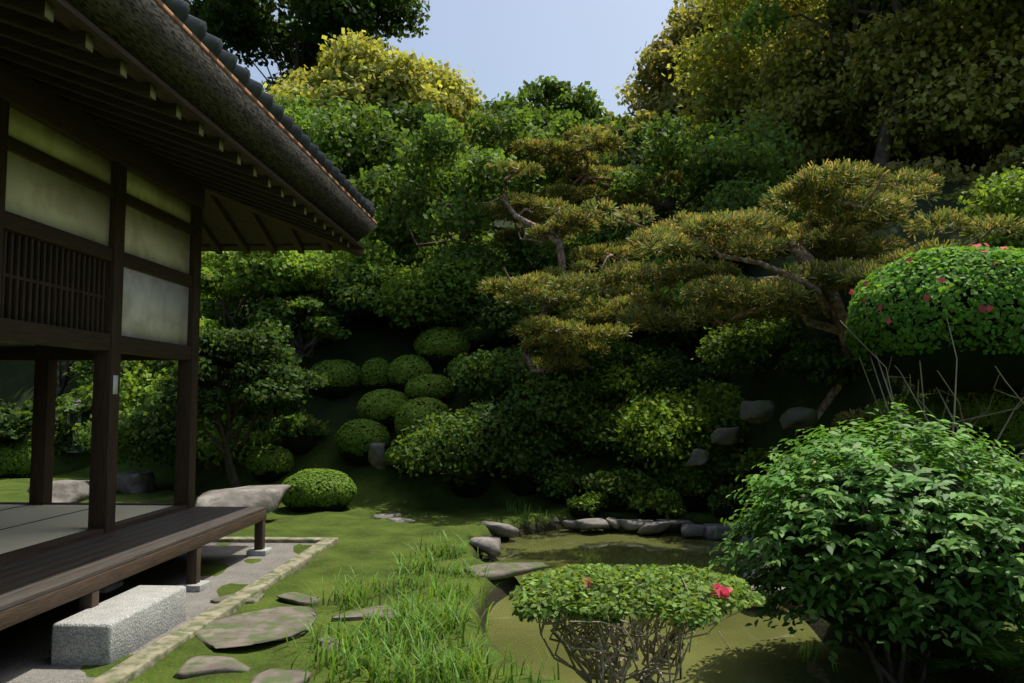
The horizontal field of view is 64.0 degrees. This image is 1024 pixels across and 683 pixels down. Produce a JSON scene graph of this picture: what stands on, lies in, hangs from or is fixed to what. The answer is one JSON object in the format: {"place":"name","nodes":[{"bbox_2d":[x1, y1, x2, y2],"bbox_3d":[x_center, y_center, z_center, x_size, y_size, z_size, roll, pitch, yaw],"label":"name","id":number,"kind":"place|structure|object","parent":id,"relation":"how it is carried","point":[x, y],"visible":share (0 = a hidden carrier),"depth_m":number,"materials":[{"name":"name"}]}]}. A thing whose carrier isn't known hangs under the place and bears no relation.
{"place":"outdoors","nodes":[
{"label":"outdoors","id":0,"kind":"place"},
{"bbox_2d":[0,233,95,529],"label":"dark temple interior","id":1,"kind":"object","parent":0,"point":[38,311],"visible":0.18,"depth_m":7.41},
{"bbox_2d":[189,0,693,117],"label":"sky","id":2,"kind":"structure","parent":0,"point":[506,43],"materials":[{"name":"blue"}]},
{"bbox_2d":[0,118,1023,682],"bbox_3d":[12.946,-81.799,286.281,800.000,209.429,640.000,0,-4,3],"label":"terrain","id":3,"kind":"structure","parent":0,"point":[368,544],"depth_m":12.70,"materials":[{"name":"green plant"}]},
{"bbox_2d":[64,398,88,452],"bbox_3d":[-11.205,2.150,21.124,0.748,1.384,0.648,0,-4,-2],"label":"stone lantern","id":4,"kind":"object","parent":3,"relation":"on","point":[74,413],"visible":0.65,"depth_m":20.99,"materials":[{"name":"grey stone"}]},
{"bbox_2d":[58,405,87,411],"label":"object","id":5,"kind":"object","parent":4,"relation":"attached to","point":[63,408],"visible":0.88,"depth_m":20.89,"materials":[{"name":"green plant"}]},
{"bbox_2d":[0,542,315,682],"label":"gravel strip","id":6,"kind":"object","parent":3,"relation":"on","point":[25,650],"depth_m":7.34,"materials":[{"name":"grey gravel"}]},
{"bbox_2d":[51,585,185,665],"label":"stone step","id":7,"kind":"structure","parent":6,"relation":"on","point":[115,628],"depth_m":6.00,"materials":[{"name":"stone"}]},
{"bbox_2d":[99,547,271,592],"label":"foundation stones","id":8,"kind":"object","parent":6,"relation":"on","point":[201,585],"visible":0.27,"depth_m":8.10,"materials":[{"name":"grey stone"}]},
{"bbox_2d":[0,97,362,611],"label":"wooden frame","id":9,"kind":"object","parent":3,"relation":"on","point":[106,316],"visible":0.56,"depth_m":8.21,"materials":[{"name":"brown wood"}]},
{"bbox_2d":[0,504,173,553],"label":"tatami floor","id":10,"kind":"structure","parent":9,"relation":"on","point":[22,536],"depth_m":8.69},
{"bbox_2d":[0,107,190,346],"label":"wall panels","id":11,"kind":"object","parent":9,"relation":"attached to","point":[154,308],"visible":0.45,"depth_m":8.53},
{"bbox_2d":[113,375,117,393],"bbox_3d":[-3.981,0.435,8.233,0.002,0.190,0.090,0,-4,3],"label":"sign plate","id":12,"kind":"object","parent":9,"relation":"attached to","point":[115,384],"visible":1,"depth_m":8.23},
{"bbox_2d":[0,0,348,504],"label":"temple beams","id":13,"kind":"structure","parent":9,"relation":"attached to","point":[54,57],"depth_m":6.97,"materials":[{"name":"brown wood"}]},
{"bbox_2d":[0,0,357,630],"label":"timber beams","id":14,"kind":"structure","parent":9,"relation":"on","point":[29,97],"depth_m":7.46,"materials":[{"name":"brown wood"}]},
{"bbox_2d":[0,506,265,611],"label":"wooden veranda","id":15,"kind":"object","parent":14,"relation":"on","point":[29,578],"depth_m":7.03,"materials":[{"name":"brown wood"}]},
{"bbox_2d":[47,0,363,250],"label":"eave soffit","id":16,"kind":"structure","parent":9,"relation":"on","point":[246,228],"depth_m":11.09,"materials":[{"name":"brown wood"}]},
{"bbox_2d":[45,0,348,246],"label":"rafter ends","id":17,"kind":"object","parent":16,"relation":"attached to","point":[49,11],"visible":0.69,"depth_m":5.79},
{"bbox_2d":[66,0,376,240],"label":"roof eave","id":18,"kind":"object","parent":16,"relation":"attached to","point":[154,38],"depth_m":6.47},
{"bbox_2d":[153,0,376,224],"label":"temple eave trim","id":19,"kind":"structure","parent":18,"relation":"attached to","point":[180,24],"depth_m":6.89,"materials":[{"name":"brown wood"}]},
{"bbox_2d":[161,0,375,216],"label":"roof tiles","id":20,"kind":"object","parent":19,"relation":"on","point":[195,26],"visible":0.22,"depth_m":7.09,"materials":[{"name":"grey tile"}]},
{"bbox_2d":[88,537,338,682],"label":"stone curb","id":21,"kind":"structure","parent":3,"relation":"on","point":[131,668],"depth_m":7.11,"materials":[{"name":"stone"}]},
{"bbox_2d":[173,562,547,682],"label":"stepping stones","id":22,"kind":"object","parent":3,"relation":"on","point":[253,627],"visible":0.66,"depth_m":6.64,"materials":[{"name":"grey stone"}]},
{"bbox_2d":[27,442,786,601],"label":"garden rocks","id":23,"kind":"object","parent":3,"relation":"on","point":[269,497],"visible":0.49,"depth_m":12.73,"materials":[{"name":"grey stone"}]},
{"bbox_2d":[0,162,1023,518],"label":"trees","id":24,"kind":"object","parent":3,"relation":"on","point":[668,418],"visible":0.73,"depth_m":15.08,"materials":[{"name":"green plant"}]},
{"bbox_2d":[0,319,1023,520],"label":"clipped shrubs","id":25,"kind":"object","parent":3,"relation":"on","point":[345,487],"visible":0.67,"depth_m":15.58,"materials":[{"name":"green plant"}]},
{"bbox_2d":[9,0,1021,487],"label":"trees","id":26,"kind":"object","parent":3,"relation":"on","point":[881,158],"visible":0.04,"depth_m":19.26,"materials":[{"name":"brown plant"}]},
{"bbox_2d":[183,0,1023,274],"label":"forest foliage","id":27,"kind":"object","parent":3,"relation":"on","point":[705,116],"visible":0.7,"depth_m":21.49,"materials":[{"name":"green plant"}]},
{"bbox_2d":[281,502,1011,682],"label":"tall grass","id":28,"kind":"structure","parent":3,"relation":"on","point":[427,625],"depth_m":6.24,"materials":[{"name":"green plant"}]},
{"bbox_2d":[468,124,1023,441],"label":"pine","id":29,"kind":"object","parent":3,"relation":"on","point":[813,192],"depth_m":12.08,"materials":[{"name":"green plant"}]},
{"bbox_2d":[686,400,817,467],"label":"rocks","id":30,"kind":"object","parent":3,"relation":"on","point":[758,411],"visible":1,"depth_m":11.84,"materials":[{"name":"grey stone"}]},
{"bbox_2d":[509,243,1023,630],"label":"azalea","id":31,"kind":"object","parent":3,"relation":"on","point":[597,602],"depth_m":8.19,"materials":[{"name":"green plant"}]},
{"bbox_2d":[514,315,1023,682],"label":"bare branches","id":32,"kind":"object","parent":3,"relation":"on","point":[602,658],"visible":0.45,"depth_m":4.67,"materials":[{"name":"brown plant"}]},
{"bbox_2d":[702,402,1023,670],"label":"camellia leaves","id":33,"kind":"object","parent":3,"relation":"on","point":[912,602],"visible":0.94,"depth_m":5.54,"materials":[{"name":"green plant"}]},
{"bbox_2d":[779,464,1023,682],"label":"branches","id":34,"kind":"object","parent":3,"relation":"on","point":[850,529],"depth_m":5.73,"materials":[{"name":"green plant"}]},
{"bbox_2d":[768,451,1013,574],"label":"camellia blossoms","id":35,"kind":"object","parent":34,"relation":"attached to","point":[983,553],"visible":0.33,"depth_m":5.70,"materials":[{"name":"red plant"}]},
{"bbox_2d":[856,262,1023,392],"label":"azalea mound","id":36,"kind":"object","parent":3,"relation":"on","point":[977,370],"visible":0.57,"depth_m":8.60,"materials":[{"name":"green plant"}]},
{"bbox_2d":[893,614,1023,674],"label":"fern fronds","id":37,"kind":"object","parent":3,"relation":"on","point":[992,654],"visible":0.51,"depth_m":5.95,"materials":[{"name":"green plant"}]},
{"bbox_2d":[482,528,956,682],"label":"pond water","id":38,"kind":"structure","parent":0,"point":[761,652],"depth_m":7.27,"materials":[{"name":"green liquid"}]}
]}

